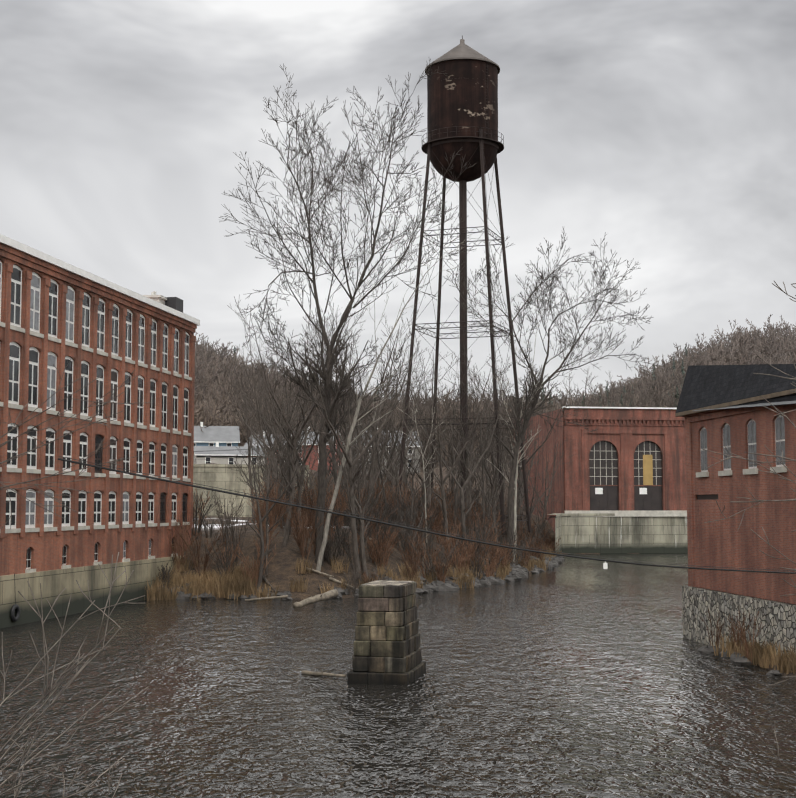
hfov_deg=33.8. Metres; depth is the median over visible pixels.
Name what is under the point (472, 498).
bank brush
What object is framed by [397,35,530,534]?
water tower frame
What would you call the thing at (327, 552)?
bank brush
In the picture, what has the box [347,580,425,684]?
stone pier
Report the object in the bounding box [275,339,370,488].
island tree
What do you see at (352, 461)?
island tree
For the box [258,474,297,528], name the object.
bank brush
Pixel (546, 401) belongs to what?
town tree
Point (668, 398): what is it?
town tree
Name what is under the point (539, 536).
bank brush
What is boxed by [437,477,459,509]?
bank brush
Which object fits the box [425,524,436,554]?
bank brush
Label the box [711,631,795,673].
bank grass
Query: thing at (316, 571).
bank debris
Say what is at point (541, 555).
bank brush
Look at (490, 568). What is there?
bank brush
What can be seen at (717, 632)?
bank brush
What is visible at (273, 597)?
bank log
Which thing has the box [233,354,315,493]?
island tree
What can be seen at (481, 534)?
bank brush
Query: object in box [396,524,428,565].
bank brush
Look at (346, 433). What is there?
island tree
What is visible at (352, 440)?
island tree
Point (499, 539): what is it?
bank brush
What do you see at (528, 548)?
bank brush
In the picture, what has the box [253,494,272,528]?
bank brush
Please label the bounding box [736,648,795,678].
bank ground
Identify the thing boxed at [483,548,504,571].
bank brush
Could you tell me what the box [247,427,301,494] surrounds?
island tree
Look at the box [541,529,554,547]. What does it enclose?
bank brush
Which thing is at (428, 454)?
island tree
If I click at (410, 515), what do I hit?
island tree
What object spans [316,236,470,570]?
pale leaning tree
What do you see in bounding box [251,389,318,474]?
island tree
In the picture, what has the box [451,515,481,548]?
bank brush
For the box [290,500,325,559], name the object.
bank brush
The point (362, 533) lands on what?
island tree
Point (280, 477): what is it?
island tree
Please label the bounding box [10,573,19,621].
tyre fender wall
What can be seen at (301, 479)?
island tree
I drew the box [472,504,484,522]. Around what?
bank brush
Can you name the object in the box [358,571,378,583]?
bank brush
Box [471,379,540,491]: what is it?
island tree
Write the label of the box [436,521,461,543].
bank brush
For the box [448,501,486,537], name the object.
bank brush
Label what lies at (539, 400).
town tree
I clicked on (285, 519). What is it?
bank brush
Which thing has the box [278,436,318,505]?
island tree
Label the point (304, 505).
bank brush
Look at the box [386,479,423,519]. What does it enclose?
bank brush
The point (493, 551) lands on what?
bank brush
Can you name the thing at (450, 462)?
island tree
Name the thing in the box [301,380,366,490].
island tree
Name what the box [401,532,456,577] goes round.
bank brush
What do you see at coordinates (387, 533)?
bank brush
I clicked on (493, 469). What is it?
island tree
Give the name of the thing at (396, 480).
island tree
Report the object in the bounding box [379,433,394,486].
island tree
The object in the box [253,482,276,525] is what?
bank brush
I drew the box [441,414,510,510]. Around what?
island tree
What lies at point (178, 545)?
bank brush
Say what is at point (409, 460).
grey house roof
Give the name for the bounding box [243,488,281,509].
bank brush
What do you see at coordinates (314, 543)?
bank brush
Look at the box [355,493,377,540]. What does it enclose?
bank brush
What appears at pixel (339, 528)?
bank brush
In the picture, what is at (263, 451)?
island tree
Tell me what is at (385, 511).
bank brush
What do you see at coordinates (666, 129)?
sky
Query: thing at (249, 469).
island tree
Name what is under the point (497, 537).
bank brush
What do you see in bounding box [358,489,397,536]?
bank brush
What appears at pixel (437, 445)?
island tree
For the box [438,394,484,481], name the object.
island tree
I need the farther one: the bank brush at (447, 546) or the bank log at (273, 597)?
the bank brush at (447, 546)
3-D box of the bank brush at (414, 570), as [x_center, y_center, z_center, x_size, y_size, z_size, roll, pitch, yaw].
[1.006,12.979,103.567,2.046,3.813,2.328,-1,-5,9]
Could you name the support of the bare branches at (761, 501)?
on the terrain at (283, 562)
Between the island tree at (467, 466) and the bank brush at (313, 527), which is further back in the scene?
the island tree at (467, 466)
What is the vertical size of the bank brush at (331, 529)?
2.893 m
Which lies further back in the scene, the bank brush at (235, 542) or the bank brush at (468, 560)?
the bank brush at (468, 560)
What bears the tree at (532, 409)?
on the terrain at (283, 562)
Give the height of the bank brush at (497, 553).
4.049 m
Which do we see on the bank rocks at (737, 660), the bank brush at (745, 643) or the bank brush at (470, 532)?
the bank brush at (745, 643)
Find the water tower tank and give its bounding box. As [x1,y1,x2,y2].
[421,39,503,181]
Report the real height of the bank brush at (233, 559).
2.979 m
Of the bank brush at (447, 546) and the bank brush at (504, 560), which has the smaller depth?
the bank brush at (447, 546)
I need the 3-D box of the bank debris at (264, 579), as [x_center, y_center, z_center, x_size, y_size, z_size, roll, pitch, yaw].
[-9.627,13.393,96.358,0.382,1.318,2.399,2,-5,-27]
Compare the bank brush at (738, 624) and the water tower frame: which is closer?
the bank brush at (738, 624)
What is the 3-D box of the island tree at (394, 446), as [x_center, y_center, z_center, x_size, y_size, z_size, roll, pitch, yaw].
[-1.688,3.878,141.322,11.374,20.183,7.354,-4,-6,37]
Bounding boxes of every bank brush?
[157,557,174,586]
[167,513,198,571]
[176,517,232,575]
[192,488,209,534]
[192,491,214,539]
[202,533,242,576]
[203,519,217,537]
[204,503,257,561]
[213,491,244,546]
[220,535,239,570]
[235,537,275,587]
[239,561,268,581]
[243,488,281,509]
[249,506,279,549]
[252,485,277,506]
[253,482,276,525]
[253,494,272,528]
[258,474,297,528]
[265,485,307,528]
[276,497,327,555]
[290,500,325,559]
[293,492,316,525]
[294,489,349,533]
[295,486,330,538]
[296,471,343,512]
[301,488,326,531]
[310,533,315,555]
[311,517,350,565]
[316,488,344,526]
[324,511,344,540]
[324,536,334,560]
[326,484,348,526]
[329,511,356,555]
[335,528,370,568]
[337,522,371,555]
[342,484,371,529]
[342,564,367,596]
[345,502,388,543]
[355,490,377,515]
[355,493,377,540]
[356,477,381,517]
[356,498,389,561]
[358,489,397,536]
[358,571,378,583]
[360,477,399,519]
[364,519,402,568]
[365,537,385,563]
[367,564,388,579]
[369,491,399,540]
[369,517,402,554]
[377,541,394,563]
[378,483,411,513]
[383,491,407,529]
[383,523,402,547]
[385,477,436,525]
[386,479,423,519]
[386,518,417,563]
[387,486,409,515]
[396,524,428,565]
[397,486,453,542]
[398,539,424,580]
[400,541,414,564]
[401,477,440,522]
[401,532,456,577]
[404,509,441,551]
[406,515,425,550]
[413,482,459,524]
[413,513,432,541]
[414,494,434,518]
[417,532,458,580]
[419,512,442,541]
[420,483,455,512]
[420,556,441,577]
[421,503,442,529]
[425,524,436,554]
[427,494,448,532]
[430,550,452,582]
[433,511,458,536]
[435,494,467,532]
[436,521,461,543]
[436,529,474,566]
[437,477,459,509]
[437,524,465,561]
[439,496,458,520]
[440,526,478,568]
[446,485,485,516]
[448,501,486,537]
[448,508,500,548]
[449,547,471,571]
[450,548,461,568]
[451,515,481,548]
[451,515,495,567]
[452,504,495,551]
[467,533,488,567]
[469,549,487,578]
[472,493,518,525]
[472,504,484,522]
[472,510,504,546]
[473,518,505,555]
[477,547,498,576]
[481,532,509,563]
[482,515,507,543]
[482,539,509,562]
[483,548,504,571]
[486,525,507,552]
[486,535,505,572]
[497,510,523,539]
[499,516,517,542]
[499,539,515,570]
[502,528,518,561]
[504,530,526,565]
[516,528,536,567]
[520,538,535,560]
[521,529,545,556]
[523,513,548,536]
[523,519,552,554]
[528,521,547,554]
[530,539,551,561]
[531,515,546,539]
[539,538,559,555]
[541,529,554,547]
[700,608,724,645]
[723,610,751,646]
[728,616,746,651]
[732,611,762,662]
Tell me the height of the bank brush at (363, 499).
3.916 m
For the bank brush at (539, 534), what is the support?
on the terrain at (283, 562)
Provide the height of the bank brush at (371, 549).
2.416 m
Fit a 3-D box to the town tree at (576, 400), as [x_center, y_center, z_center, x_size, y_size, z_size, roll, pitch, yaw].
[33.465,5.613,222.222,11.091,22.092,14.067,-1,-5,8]
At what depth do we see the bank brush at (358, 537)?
104.02 m
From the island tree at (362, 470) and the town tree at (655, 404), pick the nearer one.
the island tree at (362, 470)
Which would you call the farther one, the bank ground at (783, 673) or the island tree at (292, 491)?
the island tree at (292, 491)
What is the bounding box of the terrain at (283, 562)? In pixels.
[149,394,599,599]
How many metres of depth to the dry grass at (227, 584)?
96.59 m
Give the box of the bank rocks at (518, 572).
[157,554,564,599]
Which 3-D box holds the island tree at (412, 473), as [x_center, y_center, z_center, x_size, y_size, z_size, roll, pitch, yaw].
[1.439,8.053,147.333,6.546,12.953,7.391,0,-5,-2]
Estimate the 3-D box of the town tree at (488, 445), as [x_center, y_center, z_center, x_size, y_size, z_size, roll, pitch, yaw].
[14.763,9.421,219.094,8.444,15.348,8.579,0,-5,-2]
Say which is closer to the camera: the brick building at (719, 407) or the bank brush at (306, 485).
the brick building at (719, 407)
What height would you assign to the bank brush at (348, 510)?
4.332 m
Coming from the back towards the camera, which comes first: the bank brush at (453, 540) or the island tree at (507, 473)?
the island tree at (507, 473)
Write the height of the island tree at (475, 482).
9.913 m
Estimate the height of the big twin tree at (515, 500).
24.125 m
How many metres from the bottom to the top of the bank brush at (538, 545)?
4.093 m
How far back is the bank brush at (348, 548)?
101.69 m
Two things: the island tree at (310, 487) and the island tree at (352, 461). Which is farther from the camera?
the island tree at (352, 461)
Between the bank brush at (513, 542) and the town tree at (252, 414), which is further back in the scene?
the town tree at (252, 414)
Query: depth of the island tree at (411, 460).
160.40 m
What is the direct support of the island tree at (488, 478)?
on the terrain at (283, 562)
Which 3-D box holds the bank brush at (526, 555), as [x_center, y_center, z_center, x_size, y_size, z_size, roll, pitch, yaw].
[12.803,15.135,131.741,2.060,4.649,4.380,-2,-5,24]
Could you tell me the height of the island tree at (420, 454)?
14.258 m
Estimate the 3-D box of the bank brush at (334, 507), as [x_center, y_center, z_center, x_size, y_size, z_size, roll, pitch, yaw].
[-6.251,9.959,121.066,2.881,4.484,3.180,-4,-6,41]
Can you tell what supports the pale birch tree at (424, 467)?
on the terrain at (283, 562)
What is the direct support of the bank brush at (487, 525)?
on the terrain at (283, 562)
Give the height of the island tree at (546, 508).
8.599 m
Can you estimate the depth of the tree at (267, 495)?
98.30 m
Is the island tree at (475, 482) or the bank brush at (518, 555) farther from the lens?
the island tree at (475, 482)
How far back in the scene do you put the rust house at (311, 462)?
233.30 m
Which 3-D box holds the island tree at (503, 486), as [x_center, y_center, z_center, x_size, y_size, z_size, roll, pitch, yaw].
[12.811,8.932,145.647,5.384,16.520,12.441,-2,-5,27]
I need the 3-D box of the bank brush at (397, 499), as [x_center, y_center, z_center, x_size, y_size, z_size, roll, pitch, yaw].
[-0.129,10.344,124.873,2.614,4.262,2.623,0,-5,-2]
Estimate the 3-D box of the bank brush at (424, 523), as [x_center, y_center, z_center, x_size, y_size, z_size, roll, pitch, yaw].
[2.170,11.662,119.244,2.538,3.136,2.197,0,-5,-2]
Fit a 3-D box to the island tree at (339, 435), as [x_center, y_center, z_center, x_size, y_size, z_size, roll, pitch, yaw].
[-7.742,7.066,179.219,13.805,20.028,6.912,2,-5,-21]
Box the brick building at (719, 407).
[675,364,795,655]
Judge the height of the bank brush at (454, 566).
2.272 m
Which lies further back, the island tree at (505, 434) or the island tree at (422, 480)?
the island tree at (505, 434)
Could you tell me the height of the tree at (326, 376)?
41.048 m
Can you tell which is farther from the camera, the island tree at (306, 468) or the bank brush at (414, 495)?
the bank brush at (414, 495)
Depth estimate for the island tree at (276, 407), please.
161.41 m
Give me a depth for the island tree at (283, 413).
168.75 m
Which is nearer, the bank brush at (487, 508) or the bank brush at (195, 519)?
the bank brush at (195, 519)
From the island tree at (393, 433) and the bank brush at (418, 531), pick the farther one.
the island tree at (393, 433)
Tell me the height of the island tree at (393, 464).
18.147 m
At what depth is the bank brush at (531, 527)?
159.12 m
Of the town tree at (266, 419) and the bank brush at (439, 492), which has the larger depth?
the town tree at (266, 419)
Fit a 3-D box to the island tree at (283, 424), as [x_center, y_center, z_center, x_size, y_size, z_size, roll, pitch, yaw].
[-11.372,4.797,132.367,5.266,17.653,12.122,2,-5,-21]
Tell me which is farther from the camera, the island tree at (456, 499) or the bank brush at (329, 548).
the island tree at (456, 499)
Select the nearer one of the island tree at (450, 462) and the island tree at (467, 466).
the island tree at (467, 466)
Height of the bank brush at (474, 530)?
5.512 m
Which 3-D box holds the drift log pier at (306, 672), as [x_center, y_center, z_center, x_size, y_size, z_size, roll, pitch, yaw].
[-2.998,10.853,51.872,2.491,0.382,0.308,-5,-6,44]
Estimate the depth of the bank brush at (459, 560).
111.60 m
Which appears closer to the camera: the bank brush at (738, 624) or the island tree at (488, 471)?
the bank brush at (738, 624)
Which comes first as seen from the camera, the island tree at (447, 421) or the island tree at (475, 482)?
the island tree at (475, 482)
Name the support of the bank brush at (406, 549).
on the terrain at (283, 562)
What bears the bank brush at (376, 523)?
on the terrain at (283, 562)
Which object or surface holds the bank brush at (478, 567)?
on the terrain at (283, 562)
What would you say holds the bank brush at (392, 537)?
on the terrain at (283, 562)
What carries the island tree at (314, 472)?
on the terrain at (283, 562)
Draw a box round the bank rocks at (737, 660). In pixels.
[697,646,781,675]
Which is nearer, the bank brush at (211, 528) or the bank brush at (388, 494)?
the bank brush at (211, 528)
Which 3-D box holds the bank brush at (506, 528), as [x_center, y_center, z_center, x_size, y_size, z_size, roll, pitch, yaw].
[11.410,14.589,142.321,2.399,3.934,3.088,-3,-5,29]
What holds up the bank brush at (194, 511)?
on the terrain at (283, 562)
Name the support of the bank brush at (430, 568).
on the terrain at (283, 562)
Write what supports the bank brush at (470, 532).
on the terrain at (283, 562)
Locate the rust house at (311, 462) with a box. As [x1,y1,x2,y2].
[291,430,342,472]
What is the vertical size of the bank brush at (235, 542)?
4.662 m
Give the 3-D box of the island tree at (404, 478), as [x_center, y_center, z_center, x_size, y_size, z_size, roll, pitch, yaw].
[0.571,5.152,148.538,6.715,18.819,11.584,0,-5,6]
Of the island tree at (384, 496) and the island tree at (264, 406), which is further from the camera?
the island tree at (264, 406)
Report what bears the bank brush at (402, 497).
on the terrain at (283, 562)
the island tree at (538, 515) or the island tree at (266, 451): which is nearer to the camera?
the island tree at (266, 451)
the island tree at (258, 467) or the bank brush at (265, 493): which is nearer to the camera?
the bank brush at (265, 493)
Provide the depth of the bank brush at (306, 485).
116.94 m
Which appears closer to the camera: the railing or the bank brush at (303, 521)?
the bank brush at (303, 521)
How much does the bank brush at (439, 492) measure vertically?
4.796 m
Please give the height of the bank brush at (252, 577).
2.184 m
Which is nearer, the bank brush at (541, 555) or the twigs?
the twigs
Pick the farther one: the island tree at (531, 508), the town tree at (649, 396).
the town tree at (649, 396)
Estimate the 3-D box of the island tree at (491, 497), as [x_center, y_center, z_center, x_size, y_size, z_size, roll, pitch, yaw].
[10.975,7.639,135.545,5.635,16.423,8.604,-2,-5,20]
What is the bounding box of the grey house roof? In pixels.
[354,428,421,473]
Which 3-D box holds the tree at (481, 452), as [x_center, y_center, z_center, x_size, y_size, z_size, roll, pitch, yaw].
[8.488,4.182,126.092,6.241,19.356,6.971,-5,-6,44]
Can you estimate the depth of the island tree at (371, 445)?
165.53 m
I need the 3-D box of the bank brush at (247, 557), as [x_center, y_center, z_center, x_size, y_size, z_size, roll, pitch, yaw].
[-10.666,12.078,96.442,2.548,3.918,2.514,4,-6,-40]
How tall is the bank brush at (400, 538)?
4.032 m
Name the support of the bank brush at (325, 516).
on the terrain at (283, 562)
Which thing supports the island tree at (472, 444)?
on the terrain at (283, 562)
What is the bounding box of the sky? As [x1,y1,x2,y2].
[0,0,795,404]
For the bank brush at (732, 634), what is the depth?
58.23 m
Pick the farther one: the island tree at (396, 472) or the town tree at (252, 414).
the town tree at (252, 414)
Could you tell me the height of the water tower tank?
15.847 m
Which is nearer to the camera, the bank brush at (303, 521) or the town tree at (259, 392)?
the bank brush at (303, 521)
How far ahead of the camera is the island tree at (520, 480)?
153.38 m
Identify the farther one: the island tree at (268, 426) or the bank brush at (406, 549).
the island tree at (268, 426)
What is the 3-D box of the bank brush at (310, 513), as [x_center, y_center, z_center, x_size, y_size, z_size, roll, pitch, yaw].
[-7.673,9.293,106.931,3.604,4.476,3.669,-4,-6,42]
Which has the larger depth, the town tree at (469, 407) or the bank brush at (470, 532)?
the town tree at (469, 407)
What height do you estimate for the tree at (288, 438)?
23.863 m
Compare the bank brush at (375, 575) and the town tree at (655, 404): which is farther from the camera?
the town tree at (655, 404)
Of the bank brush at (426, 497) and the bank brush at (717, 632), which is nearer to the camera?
the bank brush at (717, 632)
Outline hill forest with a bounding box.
[194,314,795,466]
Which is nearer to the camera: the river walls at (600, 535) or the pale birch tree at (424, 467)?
the pale birch tree at (424, 467)
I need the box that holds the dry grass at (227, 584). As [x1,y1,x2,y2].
[144,546,561,600]
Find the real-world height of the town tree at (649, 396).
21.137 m
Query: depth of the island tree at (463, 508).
122.05 m
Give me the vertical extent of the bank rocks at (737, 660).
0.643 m
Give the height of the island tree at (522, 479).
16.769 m
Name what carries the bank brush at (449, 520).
on the terrain at (283, 562)
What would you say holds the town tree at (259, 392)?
on the terrain at (283, 562)
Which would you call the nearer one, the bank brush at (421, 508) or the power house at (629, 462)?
the bank brush at (421, 508)
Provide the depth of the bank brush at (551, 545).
163.06 m
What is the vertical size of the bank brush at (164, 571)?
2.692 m
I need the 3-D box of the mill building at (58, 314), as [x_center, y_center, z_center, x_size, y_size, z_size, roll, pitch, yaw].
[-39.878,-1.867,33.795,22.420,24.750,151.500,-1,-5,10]
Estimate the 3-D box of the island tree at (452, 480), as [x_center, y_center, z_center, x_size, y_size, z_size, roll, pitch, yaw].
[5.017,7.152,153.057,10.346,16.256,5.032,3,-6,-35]
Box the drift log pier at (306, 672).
[301,668,345,677]
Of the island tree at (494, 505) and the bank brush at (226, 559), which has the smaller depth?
the bank brush at (226, 559)
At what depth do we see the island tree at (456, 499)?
127.71 m
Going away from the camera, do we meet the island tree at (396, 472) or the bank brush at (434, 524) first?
the bank brush at (434, 524)
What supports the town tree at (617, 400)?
on the terrain at (283, 562)
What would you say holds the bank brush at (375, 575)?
on the terrain at (283, 562)
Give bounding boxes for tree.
[215,352,307,497]
[219,59,475,565]
[222,378,311,487]
[223,328,298,574]
[223,344,269,520]
[227,297,374,545]
[229,415,317,588]
[232,340,320,474]
[232,370,297,417]
[232,380,302,481]
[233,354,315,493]
[236,338,332,485]
[237,414,295,491]
[239,400,275,433]
[243,380,338,526]
[245,419,281,515]
[245,443,268,496]
[246,338,354,530]
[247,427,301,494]
[248,364,314,523]
[248,382,313,478]
[249,301,321,534]
[250,413,294,494]
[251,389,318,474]
[254,353,325,517]
[254,362,324,487]
[256,312,427,584]
[259,387,310,495]
[263,445,300,495]
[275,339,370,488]
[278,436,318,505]
[281,295,364,525]
[286,435,327,490]
[287,429,344,490]
[294,387,385,482]
[300,399,370,492]
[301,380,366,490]
[304,298,440,522]
[310,390,397,491]
[311,377,363,500]
[311,422,356,525]
[312,325,413,505]
[314,298,415,505]
[314,337,407,481]
[314,426,396,578]
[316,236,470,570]
[327,380,392,581]
[328,419,369,492]
[331,375,378,534]
[337,362,407,492]
[337,376,443,485]
[345,403,417,488]
[345,445,381,496]
[348,328,439,498]
[350,405,402,491]
[352,343,441,516]
[353,403,401,497]
[353,426,390,516]
[355,380,417,480]
[358,363,441,503]
[360,413,424,522]
[365,395,450,508]
[371,324,478,508]
[373,368,433,493]
[377,355,529,546]
[378,382,446,483]
[379,355,510,551]
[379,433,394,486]
[386,414,439,497]
[388,448,441,529]
[391,399,425,490]
[391,485,431,563]
[392,459,421,494]
[395,428,440,481]
[397,388,468,491]
[397,402,441,541]
[399,372,481,487]
[403,395,479,501]
[407,423,438,487]
[426,393,487,531]
[426,403,489,496]
[427,361,512,512]
[435,427,480,494]
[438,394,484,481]
[440,389,481,446]
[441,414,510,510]
[443,229,652,560]
[444,354,507,499]
[444,397,480,538]
[445,400,535,543]
[446,345,531,539]
[448,400,504,486]
[449,452,481,507]
[457,457,508,495]
[458,371,547,502]
[461,428,498,533]
[468,409,509,492]
[468,437,500,505]
[469,367,534,544]
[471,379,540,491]
[476,375,511,513]
[477,398,532,523]
[478,323,543,561]
[482,402,543,536]
[486,385,576,536]
[487,362,536,415]
[488,378,559,430]
[489,450,528,530]
[493,420,546,508]
[501,425,539,528]
[508,390,556,415]
[508,443,575,540]
[518,439,566,532]
[520,472,553,542]
[523,489,547,527]
[532,489,561,529]
[562,369,626,406]
[584,382,673,406]
[588,385,637,406]
[612,379,683,407]
[616,386,676,407]
[622,382,670,406]
[628,372,678,406]
[642,388,678,407]
[646,371,682,407]
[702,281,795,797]
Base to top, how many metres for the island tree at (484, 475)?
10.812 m
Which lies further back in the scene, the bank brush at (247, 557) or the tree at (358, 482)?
the tree at (358, 482)
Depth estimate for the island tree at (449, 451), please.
145.14 m
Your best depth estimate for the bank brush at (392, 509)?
119.79 m
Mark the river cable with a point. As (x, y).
(135, 474)
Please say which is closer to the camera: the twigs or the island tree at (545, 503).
the twigs
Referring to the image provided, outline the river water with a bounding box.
[0,553,795,797]
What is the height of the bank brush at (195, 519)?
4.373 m
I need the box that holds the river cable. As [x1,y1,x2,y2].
[58,456,795,573]
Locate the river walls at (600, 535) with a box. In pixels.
[193,464,687,553]
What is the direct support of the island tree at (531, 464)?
on the terrain at (283, 562)
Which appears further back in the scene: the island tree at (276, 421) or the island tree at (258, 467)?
the island tree at (258, 467)
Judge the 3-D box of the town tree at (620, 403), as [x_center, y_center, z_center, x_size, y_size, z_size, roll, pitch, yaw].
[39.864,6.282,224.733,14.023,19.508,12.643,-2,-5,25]
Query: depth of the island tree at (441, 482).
119.04 m
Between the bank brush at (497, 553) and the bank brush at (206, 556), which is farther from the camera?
the bank brush at (497, 553)
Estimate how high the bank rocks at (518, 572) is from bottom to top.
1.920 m
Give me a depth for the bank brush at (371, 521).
109.54 m
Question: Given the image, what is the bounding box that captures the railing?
[194,448,508,470]
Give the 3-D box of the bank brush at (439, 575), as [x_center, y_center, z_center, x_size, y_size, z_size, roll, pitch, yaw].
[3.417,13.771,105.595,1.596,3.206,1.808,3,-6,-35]
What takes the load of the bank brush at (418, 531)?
on the terrain at (283, 562)
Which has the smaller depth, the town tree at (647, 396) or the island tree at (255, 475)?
the island tree at (255, 475)
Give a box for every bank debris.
[262,574,274,590]
[307,567,333,576]
[329,577,356,588]
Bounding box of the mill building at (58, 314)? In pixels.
[0,234,199,628]
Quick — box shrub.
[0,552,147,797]
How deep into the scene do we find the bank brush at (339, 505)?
114.40 m
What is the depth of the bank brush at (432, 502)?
134.66 m
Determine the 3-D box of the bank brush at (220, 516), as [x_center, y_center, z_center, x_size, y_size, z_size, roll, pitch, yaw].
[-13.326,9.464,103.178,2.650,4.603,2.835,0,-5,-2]
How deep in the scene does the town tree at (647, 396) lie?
275.36 m
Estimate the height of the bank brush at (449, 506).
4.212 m
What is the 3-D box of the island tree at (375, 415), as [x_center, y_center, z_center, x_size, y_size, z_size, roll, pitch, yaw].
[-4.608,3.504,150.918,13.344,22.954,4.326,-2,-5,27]
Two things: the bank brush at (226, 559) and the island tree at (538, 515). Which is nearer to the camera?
the bank brush at (226, 559)
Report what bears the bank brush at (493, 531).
on the terrain at (283, 562)
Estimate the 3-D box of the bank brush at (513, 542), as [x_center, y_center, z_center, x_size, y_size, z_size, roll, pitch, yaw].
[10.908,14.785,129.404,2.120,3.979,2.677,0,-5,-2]
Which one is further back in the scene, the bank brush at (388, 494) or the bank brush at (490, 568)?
the bank brush at (388, 494)
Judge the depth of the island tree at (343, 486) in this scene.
100.78 m
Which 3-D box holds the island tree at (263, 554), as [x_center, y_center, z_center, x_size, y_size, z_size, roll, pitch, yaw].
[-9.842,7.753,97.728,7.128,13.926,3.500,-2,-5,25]
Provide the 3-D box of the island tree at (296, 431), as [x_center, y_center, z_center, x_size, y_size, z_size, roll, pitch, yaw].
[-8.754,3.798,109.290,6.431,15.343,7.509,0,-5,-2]
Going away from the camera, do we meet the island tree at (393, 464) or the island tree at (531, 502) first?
the island tree at (393, 464)
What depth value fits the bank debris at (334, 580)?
98.15 m
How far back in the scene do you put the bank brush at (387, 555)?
106.37 m
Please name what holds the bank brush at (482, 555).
on the terrain at (283, 562)
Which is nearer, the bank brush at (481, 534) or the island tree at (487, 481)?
the bank brush at (481, 534)
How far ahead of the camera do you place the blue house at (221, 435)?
247.82 m
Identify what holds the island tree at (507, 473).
on the terrain at (283, 562)
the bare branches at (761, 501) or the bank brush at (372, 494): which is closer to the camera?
the bare branches at (761, 501)
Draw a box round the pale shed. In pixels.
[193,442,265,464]
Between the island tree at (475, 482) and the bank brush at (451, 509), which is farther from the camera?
the island tree at (475, 482)
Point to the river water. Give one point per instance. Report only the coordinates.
(569, 677)
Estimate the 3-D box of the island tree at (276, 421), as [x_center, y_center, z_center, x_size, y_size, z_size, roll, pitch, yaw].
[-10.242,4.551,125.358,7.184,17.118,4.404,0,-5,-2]
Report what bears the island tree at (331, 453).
on the terrain at (283, 562)
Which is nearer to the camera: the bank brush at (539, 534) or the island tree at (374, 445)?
the island tree at (374, 445)
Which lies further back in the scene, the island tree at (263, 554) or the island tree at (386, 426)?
the island tree at (386, 426)
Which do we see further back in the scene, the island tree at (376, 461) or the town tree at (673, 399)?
the town tree at (673, 399)
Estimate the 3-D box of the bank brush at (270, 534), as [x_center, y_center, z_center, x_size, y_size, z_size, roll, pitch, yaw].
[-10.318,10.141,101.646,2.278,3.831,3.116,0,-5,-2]
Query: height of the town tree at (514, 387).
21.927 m
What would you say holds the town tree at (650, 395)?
on the terrain at (283, 562)
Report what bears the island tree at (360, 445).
on the terrain at (283, 562)
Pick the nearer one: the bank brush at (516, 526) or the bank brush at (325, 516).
the bank brush at (325, 516)
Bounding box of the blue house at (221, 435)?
[194,422,239,445]
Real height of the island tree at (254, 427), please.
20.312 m
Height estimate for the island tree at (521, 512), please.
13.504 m
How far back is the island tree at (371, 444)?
153.28 m
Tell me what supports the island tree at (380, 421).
on the terrain at (283, 562)
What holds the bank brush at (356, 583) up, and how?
on the terrain at (283, 562)
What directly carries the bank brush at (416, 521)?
on the terrain at (283, 562)
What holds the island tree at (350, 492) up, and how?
on the terrain at (283, 562)
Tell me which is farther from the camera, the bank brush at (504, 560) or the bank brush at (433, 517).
the bank brush at (433, 517)
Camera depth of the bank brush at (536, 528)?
157.50 m
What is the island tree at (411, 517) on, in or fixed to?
on the terrain at (283, 562)
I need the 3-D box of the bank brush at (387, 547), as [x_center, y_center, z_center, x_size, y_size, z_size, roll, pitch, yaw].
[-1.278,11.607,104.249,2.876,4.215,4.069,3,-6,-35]
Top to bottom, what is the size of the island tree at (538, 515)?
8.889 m
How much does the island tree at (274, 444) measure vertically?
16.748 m
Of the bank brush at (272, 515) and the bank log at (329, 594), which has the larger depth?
the bank brush at (272, 515)
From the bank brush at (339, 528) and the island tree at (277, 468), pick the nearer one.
the bank brush at (339, 528)
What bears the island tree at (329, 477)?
on the terrain at (283, 562)
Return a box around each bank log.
[245,595,287,601]
[293,589,337,608]
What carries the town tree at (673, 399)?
on the terrain at (283, 562)
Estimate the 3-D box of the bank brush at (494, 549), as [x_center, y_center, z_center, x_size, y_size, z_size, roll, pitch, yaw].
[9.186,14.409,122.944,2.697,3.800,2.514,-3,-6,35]
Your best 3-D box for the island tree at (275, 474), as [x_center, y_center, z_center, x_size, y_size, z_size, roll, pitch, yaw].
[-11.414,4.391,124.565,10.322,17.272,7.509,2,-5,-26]
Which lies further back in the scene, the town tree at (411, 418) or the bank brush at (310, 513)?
the town tree at (411, 418)
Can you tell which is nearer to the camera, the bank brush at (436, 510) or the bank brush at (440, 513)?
the bank brush at (436, 510)
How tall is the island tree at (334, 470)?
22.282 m
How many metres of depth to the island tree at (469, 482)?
125.95 m
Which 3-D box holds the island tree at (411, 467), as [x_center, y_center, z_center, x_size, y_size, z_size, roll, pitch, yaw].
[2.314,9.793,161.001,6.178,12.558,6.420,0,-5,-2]
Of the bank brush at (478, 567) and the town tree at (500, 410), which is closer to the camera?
the bank brush at (478, 567)
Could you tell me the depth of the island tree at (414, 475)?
165.16 m
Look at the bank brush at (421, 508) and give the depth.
134.59 m
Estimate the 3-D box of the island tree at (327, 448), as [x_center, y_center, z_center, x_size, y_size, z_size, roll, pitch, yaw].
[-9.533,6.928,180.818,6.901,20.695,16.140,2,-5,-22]
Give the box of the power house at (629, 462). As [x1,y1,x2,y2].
[514,406,686,532]

